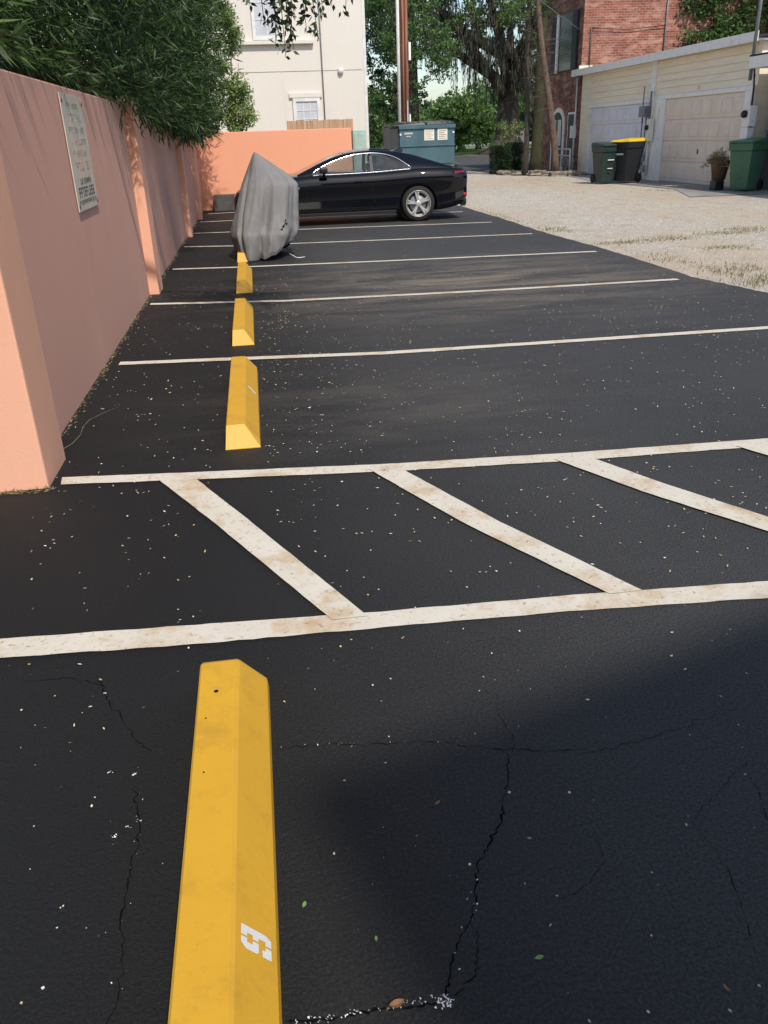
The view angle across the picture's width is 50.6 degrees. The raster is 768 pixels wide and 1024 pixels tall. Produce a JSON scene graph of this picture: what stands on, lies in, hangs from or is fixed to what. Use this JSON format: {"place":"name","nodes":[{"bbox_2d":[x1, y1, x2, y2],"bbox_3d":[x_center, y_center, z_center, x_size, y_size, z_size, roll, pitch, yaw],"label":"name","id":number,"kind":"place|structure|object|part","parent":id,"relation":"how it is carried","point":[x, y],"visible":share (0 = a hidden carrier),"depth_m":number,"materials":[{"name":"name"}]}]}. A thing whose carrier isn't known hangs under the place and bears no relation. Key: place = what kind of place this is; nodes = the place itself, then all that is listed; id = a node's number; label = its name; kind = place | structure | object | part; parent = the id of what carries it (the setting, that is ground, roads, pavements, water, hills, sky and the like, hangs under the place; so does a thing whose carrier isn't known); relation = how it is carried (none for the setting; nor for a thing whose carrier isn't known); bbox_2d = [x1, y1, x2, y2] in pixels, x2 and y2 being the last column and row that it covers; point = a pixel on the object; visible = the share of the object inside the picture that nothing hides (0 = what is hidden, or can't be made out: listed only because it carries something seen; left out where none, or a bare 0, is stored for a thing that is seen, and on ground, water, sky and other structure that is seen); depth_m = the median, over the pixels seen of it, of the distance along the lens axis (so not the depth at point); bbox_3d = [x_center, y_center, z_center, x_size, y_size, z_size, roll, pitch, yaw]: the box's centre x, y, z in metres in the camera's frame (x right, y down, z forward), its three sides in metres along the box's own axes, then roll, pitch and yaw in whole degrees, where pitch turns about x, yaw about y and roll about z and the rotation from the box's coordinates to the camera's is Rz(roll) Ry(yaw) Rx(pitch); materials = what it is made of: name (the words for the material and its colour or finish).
{"place":"outdoors","nodes":[
{"label":"outdoors","id":0,"kind":"place"},
{"bbox_2d":[0,205,767,1023],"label":"asphalt lot","id":1,"kind":"structure","parent":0,"point":[640,831],"depth_m":2.76,"materials":[{"name":"black asphalt"}]},
{"bbox_2d":[64,407,116,448],"bbox_3d":[-1.854,-0.537,5.081,0.088,0.009,0.829,0,25,5],"label":"dry stem","id":2,"kind":"object","parent":1,"relation":"on","point":[83,426],"visible":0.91,"depth_m":5.04,"materials":[{"name":"plant"}]},
{"bbox_2d":[0,220,199,494],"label":"wall foot debris","id":3,"kind":"object","parent":1,"relation":"on","point":[44,489],"depth_m":5.70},
{"bbox_2d":[0,0,242,152],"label":"bamboo hedge","id":4,"kind":"object","parent":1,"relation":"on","point":[155,70],"visible":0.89,"depth_m":8.47,"materials":[{"name":"green plant"}]},
{"bbox_2d":[213,194,234,210],"bbox_3d":[-2.683,-7.994,20.833,3.300,0.400,0.340,-5,25,-7],"label":"concrete ledge","id":5,"kind":"object","parent":1,"relation":"on","point":[223,202],"visible":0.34,"depth_m":20.50,"materials":[{"name":"grey concrete"}]},
{"bbox_2d":[168,659,281,1023],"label":"wheel stop","id":6,"kind":"object","parent":1,"relation":"on","point":[226,965],"visible":1,"depth_m":1.85,"materials":[{"name":"yellow paint"}]},
{"bbox_2d":[237,252,247,262],"bbox_3d":[-2.152,-4.008,12.462,0.188,0.120,1.650,-5,25,-7],"label":"wheel stop","id":7,"kind":"object","parent":1,"relation":"on","point":[241,257],"visible":0.34,"depth_m":11.75,"materials":[{"name":"yellow paint"}]},
{"bbox_2d":[232,298,253,345],"bbox_3d":[-1.334,-1.826,7.696,0.188,0.120,1.660,-5,25,-7],"label":"wheel stop","id":8,"kind":"object","parent":1,"relation":"on","point":[243,328],"visible":1,"depth_m":7.32,"materials":[{"name":"yellow paint"}]},
{"bbox_2d":[226,356,260,449],"bbox_3d":[-0.937,-0.773,5.397,0.199,0.120,1.740,-5,25,-7],"label":"wheel stop","id":9,"kind":"object","parent":1,"relation":"on","point":[243,424],"visible":1,"depth_m":5.04,"materials":[{"name":"yellow paint"}]},
{"bbox_2d":[236,262,252,293],"bbox_3d":[-1.741,-2.939,10.127,0.188,0.120,1.750,-5,25,-7],"label":"wheel stop","id":10,"kind":"object","parent":1,"relation":"on","point":[244,282],"visible":1,"depth_m":9.67,"materials":[{"name":"yellow paint"}]},
{"bbox_2d":[159,475,366,619],"bbox_3d":[-0.603,0.098,3.616,0.160,0.001,1.781,-18,29,-31],"label":"painted hatch line","id":11,"kind":"object","parent":1,"relation":"on","point":[322,595],"visible":1,"depth_m":3.48,"materials":[{"name":"white paint"}]},
{"bbox_2d":[230,152,304,261],"bbox_3d":[-1.791,-4.578,12.094,1.068,1.440,1.479,-5,25,-7],"label":"vehicle cover","id":12,"kind":"object","parent":1,"relation":"on","point":[265,224],"visible":1,"depth_m":11.65,"materials":[{"name":"grey fabric"}]},
{"bbox_2d":[195,128,352,210],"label":"end wall","id":13,"kind":"structure","parent":1,"relation":"on","point":[222,167],"depth_m":20.52,"materials":[{"name":"orange paint"}]},
{"bbox_2d":[207,211,462,221],"bbox_3d":[-1.151,-6.535,17.961,5.821,0.001,0.160,-3,25,-2],"label":"painted line","id":14,"kind":"object","parent":1,"relation":"on","point":[339,216],"visible":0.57,"depth_m":17.98,"materials":[{"name":"white paint"}]},
{"bbox_2d":[207,222,487,232],"bbox_3d":[-0.791,-5.498,15.698,5.772,0.001,0.113,-2,25,-1],"label":"painted line","id":15,"kind":"object","parent":1,"relation":"on","point":[373,226],"visible":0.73,"depth_m":15.71,"materials":[{"name":"white paint"}]},
{"bbox_2d":[234,146,466,220],"bbox_3d":[-0.731,-6.748,16.812,4.700,1.434,2.120,-5,25,-6],"label":"parked car","id":16,"kind":"object","parent":1,"relation":"on","point":[413,187],"visible":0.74,"depth_m":16.11,"materials":[{"name":"black paint"}]},
{"bbox_2d":[184,233,531,246],"bbox_3d":[-0.429,-4.571,13.672,5.901,0.001,0.237,-2,25,-1],"label":"painted line","id":17,"kind":"object","parent":1,"relation":"on","point":[375,240],"visible":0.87,"depth_m":13.67,"materials":[{"name":"white paint"}]},
{"bbox_2d":[9,642,742,1022],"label":"gravel chips","id":18,"kind":"object","parent":1,"relation":"on","point":[407,1000],"visible":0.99,"depth_m":1.65,"materials":[{"name":"grey gravel"}]},
{"bbox_2d":[386,999,403,1008],"bbox_3d":[0.023,0.992,1.637,0.038,0.008,0.016,-10,26,-17],"label":"fallen leaf","id":19,"kind":"object","parent":18,"relation":"on","point":[396,1003],"visible":1,"depth_m":1.64,"materials":[{"name":"orange plant"}]},
{"bbox_2d":[0,581,767,657],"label":"painted line","id":20,"kind":"object","parent":1,"relation":"on","point":[134,638],"visible":1,"depth_m":2.94,"materials":[{"name":"white paint"}]},
{"bbox_2d":[172,251,596,269],"bbox_3d":[0.039,-3.530,11.393,5.987,0.001,0.168,-3,25,-2],"label":"painted line","id":21,"kind":"object","parent":1,"relation":"on","point":[387,260],"visible":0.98,"depth_m":11.37,"materials":[{"name":"white paint"}]},
{"bbox_2d":[14,233,767,1022],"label":"fallen flecks","id":22,"kind":"object","parent":1,"relation":"on","point":[398,503],"visible":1,"depth_m":4.30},
{"bbox_2d":[61,438,767,483],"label":"painted line","id":23,"kind":"object","parent":1,"relation":"on","point":[599,454],"visible":1,"depth_m":4.32,"materials":[{"name":"white paint"}]},
{"bbox_2d":[150,278,678,304],"bbox_3d":[0.399,-2.427,8.988,5.941,0.001,0.290,-4,25,-3],"label":"painted line","id":24,"kind":"object","parent":1,"relation":"on","point":[416,293],"visible":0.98,"depth_m":8.93,"materials":[{"name":"white paint"}]},
{"bbox_2d":[119,326,767,364],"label":"painted line","id":25,"kind":"object","parent":1,"relation":"on","point":[443,349],"visible":0.99,"depth_m":6.62,"materials":[{"name":"white paint"}]},
{"bbox_2d":[370,466,640,593],"bbox_3d":[0.440,0.036,3.668,0.159,0.001,1.683,-17,29,-30],"label":"painted hatch line","id":26,"kind":"object","parent":1,"relation":"on","point":[462,511],"visible":1,"depth_m":3.55,"materials":[{"name":"white paint"}]},
{"bbox_2d":[534,955,543,958],"bbox_3d":[0.328,0.945,1.722,0.024,0.002,0.010,-9,26,-15],"label":"fallen leaf","id":27,"kind":"object","parent":1,"relation":"on","point":[539,957],"visible":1,"depth_m":1.72,"materials":[{"name":"green plant"}]},
{"bbox_2d":[556,456,767,530],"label":"painted hatch line","id":28,"kind":"object","parent":1,"relation":"on","point":[645,484],"visible":1,"depth_m":3.88,"materials":[{"name":"white paint"}]},
{"bbox_2d":[738,443,767,454],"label":"painted hatch line","id":29,"kind":"object","parent":1,"relation":"on","point":[761,448],"visible":1,"depth_m":4.37,"materials":[{"name":"white paint"}]},
{"bbox_2d":[370,131,528,169],"bbox_3d":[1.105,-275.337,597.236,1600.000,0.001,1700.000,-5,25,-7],"label":"ground","id":30,"kind":"structure","parent":0,"point":[521,136],"depth_m":182.42,"materials":[{"name":"soil"}]},
{"bbox_2d":[0,69,202,491],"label":"stucco wall","id":31,"kind":"structure","parent":30,"relation":"on","point":[77,289],"depth_m":5.47,"materials":[{"name":"pink paint"}]},
{"bbox_2d":[58,92,98,212],"bbox_3d":[-2.335,-2.760,6.244,0.016,0.800,0.840,-5,25,-7],"label":"parking sign","id":32,"kind":"object","parent":31,"relation":"attached to","point":[71,108],"visible":1,"depth_m":6.18,"materials":[{"name":"white metal"}]},
{"bbox_2d":[240,0,352,59],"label":"overhanging tree","id":33,"kind":"object","parent":30,"relation":"on","point":[287,22],"visible":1,"depth_m":5.99,"materials":[{"name":"green plant"}]},
{"bbox_2d":[364,0,465,147],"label":"tree","id":34,"kind":"object","parent":30,"relation":"on","point":[390,116],"visible":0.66,"depth_m":40.44,"materials":[{"name":"green plant"}]},
{"bbox_2d":[369,90,533,140],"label":"wood","id":35,"kind":"object","parent":30,"relation":"on","point":[427,104],"depth_m":116.96,"materials":[{"name":"green plant"}]},
{"bbox_2d":[376,153,530,161],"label":"kerb","id":36,"kind":"structure","parent":30,"relation":"on","point":[476,156],"depth_m":56.91,"materials":[{"name":"concrete"}]},
{"bbox_2d":[542,0,767,170],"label":"brick house","id":37,"kind":"structure","parent":30,"relation":"on","point":[612,31],"depth_m":31.56,"materials":[{"name":"brick"}]},
{"bbox_2d":[549,103,565,170],"bbox_3d":[7.376,-15.943,34.568,0.097,2.599,1.810,-5,25,-7],"label":"arched doorway","id":38,"kind":"structure","parent":37,"relation":"in","point":[559,111],"depth_m":34.11,"materials":[{"name":"paint"}]},
{"bbox_2d":[540,0,579,29],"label":"overhead cable","id":39,"kind":"object","parent":37,"relation":"attached to","point":[558,14],"visible":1,"depth_m":29.48,"materials":[{"name":"metal"}]},
{"bbox_2d":[550,9,578,73],"bbox_3d":[7.290,-18.973,32.832,0.132,2.100,2.950,-5,25,-7],"label":"window","id":40,"kind":"structure","parent":37,"relation":"in","point":[562,30],"depth_m":32.76,"materials":[{"name":"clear glass"}]},
{"bbox_2d":[565,112,574,170],"bbox_3d":[7.625,-15.138,33.254,0.077,2.230,0.750,-5,25,-7],"label":"side door","id":41,"kind":"structure","parent":37,"relation":"in","point":[571,115],"depth_m":33.11,"materials":[{"name":"paint"}]},
{"bbox_2d":[676,0,767,46],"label":"climbing vine","id":42,"kind":"object","parent":37,"relation":"attached to","point":[722,24],"visible":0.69,"depth_m":31.28,"materials":[{"name":"green plant"}]},
{"bbox_2d":[748,52,767,189],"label":"grey outbuilding","id":43,"kind":"structure","parent":30,"relation":"on","point":[759,60],"depth_m":20.09,"materials":[{"name":"paint"}]},
{"bbox_2d":[748,0,762,104],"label":"service mast","id":44,"kind":"object","parent":43,"relation":"attached to","point":[751,72],"visible":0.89,"depth_m":20.06,"materials":[{"name":"grey metal"}]},
{"bbox_2d":[370,144,530,158],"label":"lawn","id":45,"kind":"structure","parent":0,"point":[462,153],"depth_m":69.83,"materials":[{"name":"green plant"}]},
{"bbox_2d":[364,0,422,137],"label":"tree","id":46,"kind":"object","parent":45,"relation":"on","point":[379,73],"visible":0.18,"depth_m":54.97,"materials":[{"name":"green plant"}]},
{"bbox_2d":[364,0,537,154],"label":"oak tree","id":47,"kind":"object","parent":45,"relation":"on","point":[500,50],"visible":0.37,"depth_m":54.44,"materials":[{"name":"green plant"}]},
{"bbox_2d":[393,82,520,151],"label":"tree","id":48,"kind":"object","parent":45,"relation":"on","point":[460,114],"visible":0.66,"depth_m":70.16,"materials":[{"name":"green plant"}]},
{"bbox_2d":[421,78,533,149],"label":"tree","id":49,"kind":"object","parent":45,"relation":"on","point":[469,94],"visible":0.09,"depth_m":76.96,"materials":[{"name":"green plant"}]},
{"bbox_2d":[516,41,536,136],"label":"tree","id":50,"kind":"object","parent":45,"relation":"on","point":[521,118],"visible":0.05,"depth_m":85.78,"materials":[{"name":"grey plant"}]},
{"bbox_2d":[365,0,535,128],"label":"sky","id":51,"kind":"structure","parent":0,"point":[434,89],"materials":[{"name":"white"}]},
{"bbox_2d":[373,155,529,169],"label":"street","id":52,"kind":"structure","parent":0,"point":[474,163],"depth_m":47.86,"materials":[{"name":"grey asphalt"}]},
{"bbox_2d":[490,82,533,141],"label":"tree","id":53,"kind":"object","parent":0,"point":[530,138],"visible":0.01,"depth_m":121.61,"materials":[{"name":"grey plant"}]},
{"bbox_2d":[472,169,590,175],"bbox_3d":[6.081,-14.349,34.275,2.900,0.001,8.400,-5,25,-7],"label":"planting bed","id":54,"kind":"object","parent":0,"point":[488,170],"visible":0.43,"depth_m":36.21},
{"bbox_2d":[488,145,511,174],"bbox_3d":[4.837,-14.685,33.857,0.832,1.149,0.830,-5,25,-7],"label":"clipped shrub","id":55,"kind":"object","parent":54,"relation":"on","point":[500,152],"visible":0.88,"depth_m":33.65,"materials":[{"name":"green plant"}]},
{"bbox_2d":[496,170,513,174],"bbox_3d":[5.021,-13.884,33.309,0.709,0.289,0.985,-5,25,-7],"label":"border stone","id":56,"kind":"object","parent":54,"relation":"on","point":[504,172],"visible":0.54,"depth_m":32.95,"materials":[{"name":"beige stone"}]},
{"bbox_2d":[489,119,521,160],"bbox_3d":[5.295,-16.229,35.891,1.445,2.141,0.991,-5,25,-7],"label":"pale shrub","id":57,"kind":"object","parent":54,"relation":"on","point":[503,125],"visible":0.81,"depth_m":35.64,"materials":[{"name":"green plant"}]},
{"bbox_2d":[504,141,523,170],"bbox_3d":[5.474,-14.938,34.238,0.730,1.252,0.928,-5,25,-7],"label":"clipped shrub","id":58,"kind":"object","parent":54,"relation":"on","point":[515,152],"visible":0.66,"depth_m":33.97,"materials":[{"name":"green plant"}]},
{"bbox_2d":[511,170,528,175],"bbox_3d":[5.564,-13.554,32.568,0.891,0.282,0.906,19,32,37],"label":"border stone","id":59,"kind":"object","parent":54,"relation":"on","point":[516,173],"visible":0.5,"depth_m":32.29,"materials":[{"name":"beige stone"}]},
{"bbox_2d":[500,0,563,175],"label":"conifer","id":60,"kind":"object","parent":54,"relation":"on","point":[527,117],"visible":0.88,"depth_m":30.70,"materials":[{"name":"plant"}]},
{"bbox_2d":[508,0,563,170],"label":"conifer","id":61,"kind":"object","parent":54,"relation":"on","point":[535,162],"visible":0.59,"depth_m":31.80,"materials":[{"name":"plant"}]},
{"bbox_2d":[504,0,570,170],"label":"conifer","id":62,"kind":"object","parent":54,"relation":"on","point":[552,122],"visible":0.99,"depth_m":29.82,"materials":[{"name":"plant"}]},
{"bbox_2d":[528,169,546,175],"bbox_3d":[6.003,-13.194,31.782,0.694,0.378,0.732,-1,25,2],"label":"border stone","id":63,"kind":"object","parent":54,"relation":"on","point":[536,172],"visible":0.52,"depth_m":31.53,"materials":[{"name":"beige stone"}]},
{"bbox_2d":[540,171,549,175],"bbox_3d":[6.325,-12.976,31.273,0.536,0.272,0.419,-20,31,-34],"label":"border stone","id":64,"kind":"object","parent":54,"relation":"on","point":[546,173],"visible":0.52,"depth_m":31.11,"materials":[{"name":"beige stone"}]},
{"bbox_2d":[549,171,566,176],"bbox_3d":[6.646,-12.793,30.862,0.732,0.318,0.565,3,25,11],"label":"border stone","id":65,"kind":"object","parent":54,"relation":"on","point":[557,173],"visible":0.6,"depth_m":30.67,"materials":[{"name":"beige stone"}]},
{"bbox_2d":[558,148,573,170],"bbox_3d":[7.354,-14.265,32.912,0.335,0.891,1.769,-5,25,-7],"label":"gas pipe rack","id":66,"kind":"object","parent":54,"relation":"on","point":[568,162],"visible":0.88,"depth_m":32.48,"materials":[{"name":"grey metal"}]},
{"bbox_2d":[564,170,579,176],"bbox_3d":[7.088,-12.726,30.679,0.558,0.392,0.388,-15,28,-25],"label":"border stone","id":67,"kind":"object","parent":54,"relation":"on","point":[571,173],"visible":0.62,"depth_m":30.50,"materials":[{"name":"beige stone"}]},
{"bbox_2d":[576,171,586,175],"bbox_3d":[7.451,-12.755,30.679,0.391,0.218,0.526,7,27,19],"label":"border stone","id":68,"kind":"object","parent":54,"relation":"on","point":[581,173],"visible":0.73,"depth_m":30.50,"materials":[{"name":"grey stone"}]},
{"bbox_2d":[458,170,767,292],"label":"gravel lane","id":69,"kind":"structure","parent":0,"point":[591,213],"depth_m":16.03,"materials":[{"name":"beige gravel"}]},
{"bbox_2d":[12,0,369,162],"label":"beige house","id":70,"kind":"structure","parent":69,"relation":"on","point":[324,77],"depth_m":24.57,"materials":[{"name":"paint"}]},
{"bbox_2d":[250,0,282,39],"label":"window","id":71,"kind":"structure","parent":70,"relation":"in","point":[260,32],"depth_m":23.90,"materials":[{"name":"white glass"}]},
{"bbox_2d":[292,97,320,128],"bbox_3d":[-2.368,-12.179,25.155,0.840,1.170,0.080,-5,25,-7],"label":"window","id":72,"kind":"structure","parent":70,"relation":"in","point":[306,109],"depth_m":25.03,"materials":[{"name":"white paint"}]},
{"bbox_2d":[200,0,259,131],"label":"tall shrub","id":73,"kind":"object","parent":69,"relation":"on","point":[240,93],"visible":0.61,"depth_m":20.42,"materials":[{"name":"green plant"}]},
{"bbox_2d":[287,119,352,162],"bbox_3d":[-1.795,-10.165,23.458,1.902,2.110,0.080,-5,25,-7],"label":"board fence","id":74,"kind":"object","parent":69,"relation":"on","point":[318,124],"visible":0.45,"depth_m":23.04,"materials":[{"name":"beige wood"}]},
{"bbox_2d":[351,130,366,168],"bbox_3d":[-0.624,-8.955,21.127,0.340,1.780,0.360,-5,25,-7],"label":"utility cabinet","id":75,"kind":"object","parent":69,"relation":"on","point":[358,137],"visible":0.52,"depth_m":20.76,"materials":[{"name":"metal"}]},
{"bbox_3d":[-0.600,-8.923,20.962,0.280,1.540,0.030,-5,25,-7],"label":"cabinet door","id":76,"kind":"part","parent":75,"relation":"part of","materials":[{"name":"green paint"}]},
{"bbox_2d":[396,0,400,126],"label":"white pole","id":77,"kind":"object","parent":69,"relation":"on","point":[398,60],"visible":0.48,"depth_m":25.74,"materials":[{"name":"metal"}]},
{"bbox_2d":[399,0,410,121],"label":"utility pole","id":78,"kind":"object","parent":69,"relation":"on","point":[405,50],"visible":0.69,"depth_m":25.93,"materials":[{"name":"brown wood"}]},
{"bbox_2d":[383,120,455,166],"bbox_3d":[1.060,-10.905,24.919,1.960,1.996,1.545,-5,25,-7],"label":"dumpster","id":79,"kind":"object","parent":69,"relation":"on","point":[432,140],"visible":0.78,"depth_m":24.09,"materials":[{"name":"teal paint"}]},
{"bbox_2d":[590,142,617,182],"bbox_3d":[6.966,-11.018,25.603,0.657,1.179,0.822,-9,26,-14],"label":"wheeled bin","id":80,"kind":"object","parent":69,"relation":"on","point":[604,161],"visible":0.99,"depth_m":25.41,"materials":[{"name":"green plastic"}]},
{"bbox_2d":[465,178,767,287],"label":"weeds","id":81,"kind":"object","parent":69,"relation":"on","point":[718,270],"visible":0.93,"depth_m":12.36,"materials":[{"name":"plant"}]},
{"bbox_2d":[570,175,767,196],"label":"garage apron","id":82,"kind":"object","parent":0,"point":[696,192],"visible":0.5,"depth_m":22.35,"materials":[{"name":"concrete"}]},
{"bbox_2d":[611,138,646,181],"bbox_3d":[7.624,-11.014,25.436,0.913,1.269,0.700,-17,29,-29],"label":"wheeled bin","id":83,"kind":"object","parent":82,"relation":"on","point":[629,153],"visible":0.99,"depth_m":25.20,"materials":[{"name":"black plastic"}]},
{"bbox_2d":[571,31,767,186],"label":"double garage","id":84,"kind":"structure","parent":82,"relation":"on","point":[702,92],"depth_m":24.56,"materials":[{"name":"beige paint"}]},
{"bbox_2d":[588,104,646,173],"bbox_3d":[8.289,-13.276,29.094,0.035,2.262,4.740,-5,25,-7],"label":"garage door","id":85,"kind":"structure","parent":84,"relation":"in","point":[629,113],"depth_m":28.96,"materials":[{"name":"grey paint"}]},
{"bbox_2d":[638,87,654,175],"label":"utility meters","id":86,"kind":"object","parent":84,"relation":"attached to","point":[645,111],"visible":0.63,"depth_m":26.24,"materials":[{"name":"grey paint"}]},
{"bbox_2d":[659,92,744,186],"bbox_3d":[9.179,-10.839,23.701,0.053,2.322,4.510,-5,25,-7],"label":"garage door","id":87,"kind":"structure","parent":84,"relation":"in","point":[723,105],"depth_m":23.74,"materials":[{"name":"beige paint"}]},
{"bbox_2d":[739,74,757,138],"bbox_3d":[9.358,-9.997,21.052,0.320,2.400,0.420,-5,25,-7],"label":"meter cabinet","id":88,"kind":"object","parent":84,"relation":"attached to","point":[748,114],"visible":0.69,"depth_m":20.85,"materials":[{"name":"grey metal"}]},
{"bbox_2d":[701,147,729,187],"bbox_3d":[8.935,-9.249,21.796,0.906,1.047,0.894,14,29,31],"label":"potted plant","id":89,"kind":"object","parent":82,"relation":"on","point":[720,166],"visible":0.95,"depth_m":21.67,"materials":[{"name":"ceramic"}]},
{"bbox_2d":[709,180,723,190],"bbox_3d":[8.860,-8.706,21.637,0.240,0.240,0.300,-5,25,-7],"label":"plastic crate","id":90,"kind":"object","parent":82,"relation":"on","point":[715,185],"visible":1,"depth_m":21.53,"materials":[{"name":"black plastic"}]},
{"bbox_2d":[728,137,767,189],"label":"wheeled bin","id":91,"kind":"object","parent":82,"relation":"on","point":[747,157],"visible":1,"depth_m":20.63,"materials":[{"name":"green plastic"}]},
{"label":"far pavement","id":92,"kind":"structure","parent":0,"visible":0},
{"bbox_2d":[368,102,397,147],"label":"tree","id":93,"kind":"object","parent":92,"relation":"on","point":[373,136],"visible":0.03,"depth_m":107.52,"materials":[{"name":"green plant"}]}
]}

